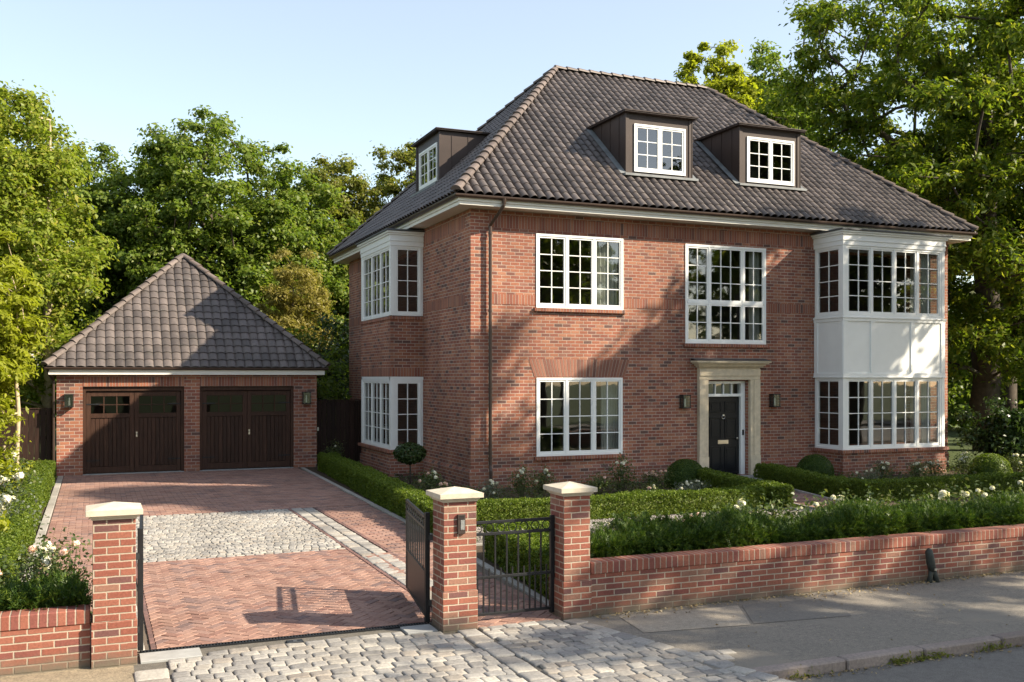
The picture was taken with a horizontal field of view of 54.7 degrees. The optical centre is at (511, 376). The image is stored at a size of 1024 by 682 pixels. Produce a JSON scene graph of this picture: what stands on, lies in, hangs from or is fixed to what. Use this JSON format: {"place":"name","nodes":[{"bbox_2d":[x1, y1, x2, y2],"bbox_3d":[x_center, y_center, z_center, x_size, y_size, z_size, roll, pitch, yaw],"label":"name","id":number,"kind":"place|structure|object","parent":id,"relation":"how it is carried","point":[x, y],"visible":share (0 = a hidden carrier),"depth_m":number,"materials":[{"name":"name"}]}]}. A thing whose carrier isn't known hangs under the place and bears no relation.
{"place":"outdoors","nodes":[
{"label":"outdoors","id":0,"kind":"place"},
{"bbox_2d":[13,477,90,666],"bbox_3d":[-10.662,2.612,16.232,6.980,0.001,18.800,0,0,-23],"label":"planting bed","id":1,"kind":"object","parent":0,"point":[43,512],"visible":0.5,"depth_m":18.80,"materials":[{"name":"soil"}]},
{"bbox_2d":[0,510,14,532],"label":"shrub","id":2,"kind":"object","parent":1,"relation":"on","point":[4,523],"visible":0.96,"depth_m":13.79,"materials":[{"name":"green plant"}]},
{"bbox_2d":[0,420,30,488],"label":"shrub","id":3,"kind":"object","parent":1,"relation":"on","point":[5,463],"visible":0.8,"depth_m":20.17,"materials":[{"name":"green plant"}]},
{"bbox_2d":[0,279,36,421],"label":"tree","id":4,"kind":"object","parent":1,"relation":"on","point":[8,384],"visible":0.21,"depth_m":22.43,"materials":[{"name":"green plant"}]},
{"bbox_2d":[0,460,46,503],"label":"rose bush","id":5,"kind":"object","parent":1,"relation":"on","point":[4,481],"visible":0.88,"depth_m":17.43,"materials":[{"name":"green plant"}]},
{"bbox_2d":[0,489,48,534],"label":"rose bush","id":6,"kind":"object","parent":1,"relation":"on","point":[7,499],"visible":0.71,"depth_m":15.58,"materials":[{"name":"green plant"}]},
{"bbox_2d":[0,445,51,482],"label":"rose bush","id":7,"kind":"object","parent":1,"relation":"on","point":[20,463],"visible":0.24,"depth_m":21.54,"materials":[{"name":"green plant"}]},
{"bbox_2d":[0,459,55,587],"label":"box hedge","id":8,"kind":"object","parent":1,"relation":"on","point":[22,528],"visible":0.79,"depth_m":15.99,"materials":[{"name":"green plant"}]},
{"bbox_2d":[0,230,58,485],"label":"tree","id":9,"kind":"object","parent":1,"relation":"on","point":[15,368],"visible":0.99,"depth_m":22.22,"materials":[{"name":"green plant"}]},
{"bbox_2d":[0,568,92,656],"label":"yew hedge","id":10,"kind":"object","parent":1,"relation":"on","point":[43,592],"visible":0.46,"depth_m":9.06,"materials":[{"name":"green plant"}]},
{"bbox_2d":[0,528,92,588],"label":"rose bush","id":11,"kind":"object","parent":1,"relation":"on","point":[31,549],"visible":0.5,"depth_m":10.98,"materials":[{"name":"green plant"}]},
{"bbox_2d":[14,527,92,590],"bbox_3d":[-4.846,2.113,10.639,0.896,0.983,1.029,0,0,-24],"label":"rose bush","id":12,"kind":"object","parent":1,"relation":"on","point":[47,562],"visible":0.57,"depth_m":10.59,"materials":[{"name":"green plant"}]},
{"bbox_2d":[0,665,134,681],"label":"sidewalk","id":13,"kind":"structure","parent":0,"point":[120,674],"depth_m":8.62,"materials":[{"name":"beige concrete"}]},
{"bbox_2d":[37,468,545,658],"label":"driveway","id":14,"kind":"structure","parent":0,"point":[147,643],"depth_m":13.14,"materials":[{"name":"red brick"}]},
{"bbox_2d":[136,515,142,650],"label":"driveway gate","id":15,"kind":"structure","parent":14,"relation":"on","point":[139,556],"depth_m":9.34,"materials":[{"name":"black metal"}]},
{"bbox_2d":[136,510,340,561],"bbox_3d":[-4.818,2.602,16.620,2.961,0.042,4.690,0,0,-23],"label":"sett panel","id":16,"kind":"object","parent":14,"relation":"on","point":[236,533],"visible":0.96,"depth_m":16.17,"materials":[{"name":"stone"}]},
{"bbox_2d":[140,622,430,652],"bbox_3d":[-2.189,2.622,9.903,2.870,0.056,0.080,0,0,-23],"label":"drain channel","id":17,"kind":"object","parent":14,"relation":"on","point":[291,637],"visible":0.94,"depth_m":9.87,"materials":[{"name":"black metal"}]},
{"bbox_2d":[136,507,484,650],"bbox_3d":[-3.923,2.602,14.463,3.965,0.045,9.589,0,0,-23],"label":"sett border","id":18,"kind":"object","parent":14,"relation":"on","point":[358,544],"visible":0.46,"depth_m":15.20,"materials":[{"name":"stone"}]},
{"bbox_2d":[136,507,493,649],"bbox_3d":[-3.900,2.603,14.502,4.043,0.027,9.643,0,0,-23],"label":"dark paver band","id":19,"kind":"object","parent":14,"relation":"on","point":[149,630],"visible":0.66,"depth_m":14.14,"materials":[{"name":"grey stone"}]},
{"bbox_2d":[143,549,560,648],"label":"herringbone paving","id":20,"kind":"structure","parent":14,"relation":"on","point":[189,602],"depth_m":11.59,"materials":[{"name":"red brick"}]},
{"bbox_2d":[305,464,453,495],"bbox_3d":[-3.996,2.612,26.155,2.980,0.001,8.700,0,0,-23],"label":"side bed","id":21,"kind":"object","parent":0,"point":[314,470],"visible":0.2,"depth_m":25.08,"materials":[{"name":"soil"}]},
{"bbox_2d":[317,399,360,461],"bbox_3d":[-5.015,1.643,29.803,1.980,1.915,0.125,0,0,-23],"label":"timber fence","id":22,"kind":"object","parent":21,"relation":"on","point":[343,426],"visible":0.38,"depth_m":29.75,"materials":[{"name":"wood"}]},
{"bbox_2d":[393,442,426,483],"bbox_3d":[-2.405,2.073,23.296,0.814,1.096,0.788,0,0,-23],"label":"standard tree","id":23,"kind":"object","parent":21,"relation":"on","point":[401,451],"visible":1,"depth_m":23.13,"materials":[{"name":"green plant"}]},
{"bbox_2d":[358,460,507,499],"bbox_3d":[-2.465,2.534,23.716,1.950,0.182,12.469,0,0,-23],"label":"ground cover","id":24,"kind":"object","parent":21,"relation":"on","point":[415,480],"visible":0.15,"depth_m":24.05,"materials":[{"name":"green plant"}]},
{"bbox_2d":[134,618,794,681],"bbox_3d":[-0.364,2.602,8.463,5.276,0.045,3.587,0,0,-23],"label":"crossover setts","id":25,"kind":"structure","parent":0,"point":[563,651],"depth_m":9.05,"materials":[{"name":"stone"}]},
{"bbox_2d":[139,624,437,663],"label":"threshold slab","id":26,"kind":"structure","parent":25,"relation":"on","point":[155,657],"depth_m":9.27,"materials":[{"name":"grey stone"}]},
{"bbox_2d":[426,486,483,632],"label":"gate pillar","id":27,"kind":"structure","parent":25,"relation":"on","point":[454,599],"depth_m":10.16,"materials":[{"name":"brick"}]},
{"bbox_2d":[406,499,432,621],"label":"driveway gate","id":28,"kind":"structure","parent":27,"relation":"attached to","point":[417,580],"depth_m":10.96,"materials":[{"name":"black metal"}]},
{"bbox_2d":[543,481,597,620],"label":"gate pillar","id":29,"kind":"structure","parent":25,"relation":"on","point":[570,505],"depth_m":10.68,"materials":[{"name":"brick"}]},
{"bbox_2d":[476,515,554,616],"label":"pedestrian gate","id":30,"kind":"structure","parent":29,"relation":"attached to","point":[551,530],"depth_m":10.68,"materials":[{"name":"black metal"}]},
{"bbox_2d":[0,0,1023,356],"label":"sky","id":31,"kind":"structure","parent":0,"point":[328,78],"materials":[{"name":"blue"}]},
{"bbox_2d":[55,407,1023,654],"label":"lawn","id":32,"kind":"structure","parent":0,"point":[954,449],"depth_m":36.63,"materials":[{"name":"green plant"}]},
{"bbox_2d":[0,408,51,460],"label":"timber fence","id":33,"kind":"object","parent":32,"relation":"on","point":[36,430],"visible":0.45,"depth_m":25.93,"materials":[{"name":"brown wood"}]},
{"bbox_2d":[0,604,89,676],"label":"garden wall","id":34,"kind":"structure","parent":32,"relation":"on","point":[42,640],"depth_m":8.75,"materials":[{"name":"brick"}]},
{"bbox_2d":[0,79,121,407],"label":"tree","id":35,"kind":"object","parent":32,"relation":"on","point":[36,218],"visible":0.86,"depth_m":29.84,"materials":[{"name":"green plant"}]},
{"bbox_2d":[9,142,176,398],"bbox_3d":[-16.959,-3.441,40.493,9.334,12.380,7.797,0,0,-23],"label":"tree","id":36,"kind":"object","parent":32,"relation":"on","point":[101,194],"visible":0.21,"depth_m":39.54,"materials":[{"name":"green plant"}]},
{"bbox_2d":[85,502,142,669],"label":"gate pillar","id":37,"kind":"structure","parent":32,"relation":"on","point":[113,630],"depth_m":8.91,"materials":[{"name":"brick"}]},
{"bbox_2d":[41,253,330,475],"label":"garage","id":38,"kind":"structure","parent":32,"relation":"on","point":[182,362],"depth_m":27.52,"materials":[{"name":"brick"}]},
{"bbox_2d":[64,394,73,406],"bbox_3d":[-11.596,0.620,25.927,0.236,0.340,0.208,0,0,-23],"label":"wall lantern","id":39,"kind":"object","parent":38,"relation":"attached to","point":[68,400],"depth_m":25.97,"materials":[{"name":"glass"}]},
{"bbox_2d":[86,391,133,472],"bbox_3d":[-10.763,1.477,26.540,1.191,2.183,0.066,0,0,-23],"label":"garage door","id":40,"kind":"structure","parent":38,"relation":"in","point":[104,405],"depth_m":26.53,"materials":[{"name":"brown wood"}]},
{"bbox_2d":[134,391,180,471],"bbox_3d":[-9.649,1.477,26.983,1.191,2.183,0.115,0,0,-23],"label":"garage door","id":41,"kind":"structure","parent":38,"relation":"in","point":[165,406],"depth_m":27.00,"materials":[{"name":"brown wood"}]},
{"bbox_2d":[202,391,246,468],"bbox_3d":[-8.031,1.477,27.693,1.201,2.183,0.066,0,0,-23],"label":"garage door","id":42,"kind":"structure","parent":38,"relation":"in","point":[219,434],"depth_m":27.67,"materials":[{"name":"brown wood"}]},
{"bbox_2d":[247,390,289,467],"bbox_3d":[-6.908,1.477,28.140,1.201,2.183,0.115,0,0,-23],"label":"garage door","id":43,"kind":"structure","parent":38,"relation":"in","point":[261,405],"depth_m":28.14,"materials":[{"name":"brown wood"}]},
{"bbox_2d":[96,105,326,319],"bbox_3d":[-12.334,-4.193,40.773,9.222,13.907,7.891,0,0,-23],"label":"tree","id":44,"kind":"object","parent":32,"relation":"on","point":[163,173],"visible":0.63,"depth_m":39.18,"materials":[{"name":"green plant"}]},
{"bbox_2d":[216,170,365,411],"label":"tree","id":45,"kind":"object","parent":32,"relation":"on","point":[336,283],"visible":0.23,"depth_m":43.04,"materials":[{"name":"green plant"}]},
{"bbox_2d":[253,243,338,352],"bbox_3d":[-8.215,-1.141,37.193,3.438,7.659,3.603,0,0,-23],"label":"tree","id":46,"kind":"object","parent":32,"relation":"on","point":[298,315],"visible":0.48,"depth_m":36.76,"materials":[{"name":"green plant"}]},
{"bbox_2d":[281,326,351,448],"bbox_3d":[-6.951,0.681,33.089,3.940,4.684,4.256,0,0,-23],"label":"shrub","id":47,"kind":"object","parent":32,"relation":"on","point":[338,395],"visible":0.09,"depth_m":32.72,"materials":[{"name":"green plant"}]},
{"bbox_2d":[303,310,348,424],"bbox_3d":[-6.356,0.120,36.712,4.733,5.097,5.378,0,0,-23],"label":"shrub","id":48,"kind":"object","parent":32,"relation":"on","point":[337,337],"visible":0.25,"depth_m":35.86,"materials":[{"name":"green plant"}]},
{"bbox_2d":[292,151,384,367],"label":"tree","id":49,"kind":"object","parent":32,"relation":"on","point":[355,183],"visible":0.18,"depth_m":49.52,"materials":[{"name":"green plant"}]},
{"bbox_2d":[349,138,417,233],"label":"tree","id":50,"kind":"object","parent":32,"relation":"on","point":[388,187],"visible":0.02,"depth_m":51.14,"materials":[{"name":"green plant"}]},
{"bbox_2d":[20,467,836,605],"bbox_3d":[-0.828,2.615,20.490,16.142,0.090,18.396,0,0,-23],"label":"stone edging","id":51,"kind":"object","parent":32,"relation":"on","point":[51,504],"visible":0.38,"depth_m":18.55,"materials":[{"name":"grey stone"}]},
{"bbox_2d":[21,312,1023,429],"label":"woodland","id":52,"kind":"object","parent":32,"relation":"on","point":[952,421],"visible":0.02,"depth_m":47.87,"materials":[{"name":"green plant"}]},
{"bbox_2d":[327,65,978,489],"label":"house","id":53,"kind":"structure","parent":32,"relation":"on","point":[567,273],"depth_m":25.86,"materials":[{"name":"brick"}]},
{"bbox_2d":[534,378,625,460],"bbox_3d":[1.609,0.997,24.010,2.440,1.955,0.339,0,0,-23],"label":"window","id":54,"kind":"structure","parent":53,"relation":"in","point":[608,398],"depth_m":24.06,"materials":[{"name":"white paint"}]},
{"bbox_2d":[534,233,626,313],"bbox_3d":[1.614,-2.478,24.012,2.470,1.845,0.339,0,0,-23],"label":"window","id":55,"kind":"structure","parent":53,"relation":"in","point":[603,256],"depth_m":24.06,"materials":[{"name":"white paint"}]},
{"bbox_2d":[709,396,738,473],"bbox_3d":[5.481,1.520,25.716,1.010,2.010,0.120,0,0,-23],"label":"front door","id":56,"kind":"structure","parent":53,"relation":"in","point":[723,411],"depth_m":25.74,"materials":[{"name":"wood"}]},
{"bbox_2d":[683,244,768,347],"bbox_3d":[5.488,-2.067,25.648,2.600,2.605,0.339,0,0,-23],"label":"window","id":57,"kind":"structure","parent":53,"relation":"in","point":[753,303],"depth_m":25.73,"materials":[{"name":"white paint"}]},
{"bbox_2d":[673,39,765,112],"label":"tree","id":58,"kind":"object","parent":32,"relation":"on","point":[733,81],"visible":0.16,"depth_m":48.38,"materials":[{"name":"green plant"}]},
{"bbox_2d":[713,37,834,151],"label":"tree","id":59,"kind":"object","parent":32,"relation":"on","point":[756,64],"visible":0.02,"depth_m":49.52,"materials":[{"name":"green plant"}]},
{"bbox_2d":[590,524,1023,615],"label":"garden wall","id":60,"kind":"structure","parent":32,"relation":"on","point":[634,583],"depth_m":11.83,"materials":[{"name":"brick"}]},
{"bbox_2d":[750,0,1023,449],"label":"tree","id":61,"kind":"object","parent":32,"relation":"on","point":[990,299],"visible":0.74,"depth_m":33.10,"materials":[{"name":"green plant"}]},
{"bbox_2d":[879,67,1023,411],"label":"tree","id":62,"kind":"object","parent":32,"relation":"on","point":[1011,390],"visible":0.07,"depth_m":40.23,"materials":[{"name":"green plant"}]},
{"bbox_2d":[948,338,970,414],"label":"shrub","id":63,"kind":"object","parent":32,"relation":"on","point":[959,388],"visible":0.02,"depth_m":38.05,"materials":[{"name":"green plant"}]},
{"bbox_2d":[947,394,1023,455],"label":"shrub","id":64,"kind":"object","parent":32,"relation":"on","point":[975,436],"visible":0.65,"depth_m":28.07,"materials":[{"name":"green plant"}]},
{"bbox_2d":[361,468,1023,589],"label":"garden bed","id":65,"kind":"object","parent":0,"point":[479,552],"depth_m":21.62,"materials":[{"name":"soil"}]},
{"bbox_2d":[317,452,476,541],"bbox_3d":[-3.005,2.323,21.642,0.652,0.571,13.132,0,0,-20],"label":"box hedge","id":66,"kind":"object","parent":65,"relation":"on","point":[375,486],"visible":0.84,"depth_m":20.67,"materials":[{"name":"green plant"}]},
{"bbox_2d":[414,465,450,491],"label":"rose bush","id":67,"kind":"object","parent":65,"relation":"on","point":[431,478],"visible":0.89,"depth_m":21.55,"materials":[{"name":"green plant"}]},
{"bbox_2d":[474,477,508,499],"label":"rose bush","id":68,"kind":"object","parent":65,"relation":"on","point":[493,491],"visible":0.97,"depth_m":20.87,"materials":[{"name":"green plant"}]},
{"bbox_2d":[482,522,548,600],"bbox_3d":[0.297,2.322,12.830,0.670,0.570,3.300,0,0,-17],"label":"box hedge","id":69,"kind":"object","parent":65,"relation":"on","point":[512,549],"visible":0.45,"depth_m":12.88,"materials":[{"name":"green plant"}]},
{"bbox_2d":[504,462,540,497],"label":"rose bush","id":70,"kind":"object","parent":65,"relation":"on","point":[521,483],"visible":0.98,"depth_m":20.86,"materials":[{"name":"green plant"}]},
{"bbox_2d":[518,520,548,535],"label":"box hedge","id":71,"kind":"object","parent":65,"relation":"on","point":[535,524],"visible":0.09,"depth_m":14.29,"materials":[{"name":"green plant"}]},
{"bbox_2d":[528,465,565,497],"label":"rose bush","id":72,"kind":"object","parent":65,"relation":"on","point":[543,479],"visible":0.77,"depth_m":21.40,"materials":[{"name":"green plant"}]},
{"bbox_2d":[580,467,620,495],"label":"rose bush","id":73,"kind":"object","parent":65,"relation":"on","point":[600,483],"visible":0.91,"depth_m":21.24,"materials":[{"name":"green plant"}]},
{"bbox_2d":[476,483,767,526],"bbox_3d":[1.893,2.363,18.491,6.755,0.491,0.677,0,0,-23],"label":"box hedge","id":74,"kind":"object","parent":65,"relation":"on","point":[662,501],"visible":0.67,"depth_m":18.49,"materials":[{"name":"green plant"}]},
{"bbox_2d":[603,453,643,492],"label":"rose bush","id":75,"kind":"object","parent":65,"relation":"on","point":[622,485],"visible":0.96,"depth_m":21.79,"materials":[{"name":"green plant"}]},
{"bbox_2d":[476,507,814,542],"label":"gravel","id":76,"kind":"structure","parent":65,"relation":"on","point":[478,538],"depth_m":17.88,"materials":[{"name":"beige gravel"}]},
{"bbox_2d":[633,466,673,490],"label":"rose bush","id":77,"kind":"object","parent":65,"relation":"on","point":[651,474],"visible":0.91,"depth_m":21.91,"materials":[{"name":"green plant"}]},
{"bbox_2d":[664,459,702,488],"bbox_3d":[4.111,2.403,23.442,1.024,0.941,1.019,0,0,-23],"label":"box ball","id":78,"kind":"object","parent":65,"relation":"on","point":[682,470],"visible":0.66,"depth_m":23.13,"materials":[{"name":"green plant"}]},
{"bbox_2d":[420,463,1021,499],"bbox_3d":[5.782,2.524,22.956,17.561,0.208,4.468,0,0,-23],"label":"ground cover","id":79,"kind":"object","parent":65,"relation":"on","point":[635,488],"visible":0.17,"depth_m":22.92,"materials":[{"name":"green plant"}]},
{"bbox_2d":[700,486,781,514],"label":"rose bush","id":80,"kind":"object","parent":65,"relation":"on","point":[741,502],"visible":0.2,"depth_m":14.00,"materials":[{"name":"green plant"}]},
{"bbox_2d":[696,467,794,507],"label":"box hedge","id":81,"kind":"object","parent":65,"relation":"on","point":[715,478],"visible":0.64,"depth_m":20.94,"materials":[{"name":"green plant"}]},
{"bbox_2d":[735,482,827,521],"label":"rose bush","id":82,"kind":"object","parent":65,"relation":"on","point":[780,512],"visible":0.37,"depth_m":14.26,"materials":[{"name":"green plant"}]},
{"bbox_2d":[542,489,1023,557],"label":"yew hedge","id":83,"kind":"object","parent":65,"relation":"on","point":[644,533],"visible":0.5,"depth_m":12.51,"materials":[{"name":"green plant"}]},
{"bbox_2d":[753,462,858,499],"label":"box hedge","id":84,"kind":"object","parent":65,"relation":"on","point":[799,478],"visible":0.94,"depth_m":22.48,"materials":[{"name":"green plant"}]},
{"bbox_2d":[796,454,834,475],"bbox_3d":[7.656,2.393,25.049,0.965,0.890,0.981,0,0,-23],"label":"box ball","id":85,"kind":"object","parent":65,"relation":"on","point":[816,463],"visible":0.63,"depth_m":24.77,"materials":[{"name":"green plant"}]},
{"bbox_2d":[784,481,877,511],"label":"rose bush","id":86,"kind":"object","parent":65,"relation":"on","point":[833,497],"visible":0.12,"depth_m":14.61,"materials":[{"name":"green plant"}]},
{"bbox_2d":[829,480,905,507],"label":"rose bush","id":87,"kind":"object","parent":65,"relation":"on","point":[869,494],"visible":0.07,"depth_m":14.99,"materials":[{"name":"green plant"}]},
{"bbox_2d":[866,456,903,478],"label":"rose bush","id":88,"kind":"object","parent":65,"relation":"on","point":[882,469],"visible":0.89,"depth_m":24.41,"materials":[{"name":"green plant"}]},
{"bbox_2d":[905,458,938,476],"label":"rose bush","id":89,"kind":"object","parent":65,"relation":"on","point":[917,469],"visible":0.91,"depth_m":24.25,"materials":[{"name":"green plant"}]},
{"bbox_2d":[913,456,952,476],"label":"rose bush","id":90,"kind":"object","parent":65,"relation":"on","point":[933,465],"visible":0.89,"depth_m":24.81,"materials":[{"name":"green plant"}]},
{"bbox_2d":[881,475,984,503],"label":"rose bush","id":91,"kind":"object","parent":65,"relation":"on","point":[943,494],"visible":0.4,"depth_m":15.44,"materials":[{"name":"green plant"}]},
{"bbox_2d":[851,471,1023,501],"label":"box hedge","id":92,"kind":"object","parent":65,"relation":"on","point":[886,485],"visible":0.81,"depth_m":21.24,"materials":[{"name":"green plant"}]},
{"bbox_2d":[949,446,975,473],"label":"rose bush","id":93,"kind":"object","parent":65,"relation":"on","point":[963,462],"visible":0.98,"depth_m":25.49,"materials":[{"name":"green plant"}]},
{"bbox_2d":[937,473,1017,503],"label":"rose bush","id":94,"kind":"object","parent":65,"relation":"on","point":[977,490],"visible":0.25,"depth_m":15.70,"materials":[{"name":"green plant"}]},
{"bbox_2d":[967,453,1012,474],"bbox_3d":[12.568,2.511,26.042,1.136,1.033,1.137,0,0,-23],"label":"box ball","id":95,"kind":"object","parent":65,"relation":"on","point":[989,462],"visible":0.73,"depth_m":25.73,"materials":[{"name":"green plant"}]},
{"bbox_2d":[984,409,1023,470],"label":"shrub","id":96,"kind":"object","parent":65,"relation":"on","point":[1010,425],"visible":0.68,"depth_m":27.52,"materials":[{"name":"green plant"}]},
{"bbox_2d":[1006,448,1023,471],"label":"rose bush","id":97,"kind":"object","parent":65,"relation":"on","point":[1015,462],"visible":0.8,"depth_m":26.03,"materials":[{"name":"green plant"}]},
{"bbox_2d":[580,571,1023,669],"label":"pavement","id":98,"kind":"structure","parent":0,"point":[897,619],"depth_m":10.41,"materials":[{"name":"concrete"}]},
{"bbox_2d":[619,605,750,632],"bbox_3d":[1.956,2.599,10.665,1.510,0.001,0.824,0,0,-16],"label":"pavement patch","id":99,"kind":"object","parent":98,"relation":"on","point":[697,618],"visible":1,"depth_m":10.61,"materials":[{"name":"grey concrete"}]},
{"bbox_2d":[742,597,850,623],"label":"pavement repair","id":100,"kind":"structure","parent":98,"relation":"on","point":[801,609],"depth_m":11.02,"materials":[{"name":"grey concrete"}]},
{"bbox_2d":[593,571,1023,621],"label":"fallen leaves","id":101,"kind":"object","parent":98,"relation":"on","point":[963,578],"visible":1,"depth_m":11.84,"materials":[{"name":"brown plant"}]},
{"bbox_2d":[925,548,939,582],"bbox_3d":[5.336,2.400,12.554,0.190,0.459,0.114,0,0,-1],"label":"metal stub","id":102,"kind":"object","parent":98,"relation":"on","point":[931,567],"visible":0.99,"depth_m":12.53,"materials":[{"name":"metal"}]},
{"bbox_2d":[788,491,844,507],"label":"garden path","id":103,"kind":"structure","parent":0,"point":[800,497],"depth_m":20.95,"materials":[{"name":"grey stone"}]},
{"bbox_2d":[789,645,1023,681],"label":"road","id":104,"kind":"structure","parent":0,"point":[997,665],"depth_m":9.08,"materials":[{"name":"grey asphalt"}]},
{"bbox_2d":[786,638,1016,678],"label":"kerb weeds","id":105,"kind":"object","parent":104,"relation":"on","point":[899,660],"visible":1,"depth_m":9.42,"materials":[{"name":"green plant"}]},
{"bbox_2d":[786,645,1021,680],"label":"fallen leaves","id":106,"kind":"object","parent":104,"relation":"on","point":[851,670],"visible":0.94,"depth_m":9.18,"materials":[{"name":"brown plant"}]},
{"label":"ground","id":107,"kind":"structure","parent":0,"visible":0},
{"bbox_2d":[746,630,1023,678],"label":"kerb","id":108,"kind":"structure","parent":107,"relation":"on","point":[860,660],"depth_m":9.31,"materials":[{"name":"concrete"}]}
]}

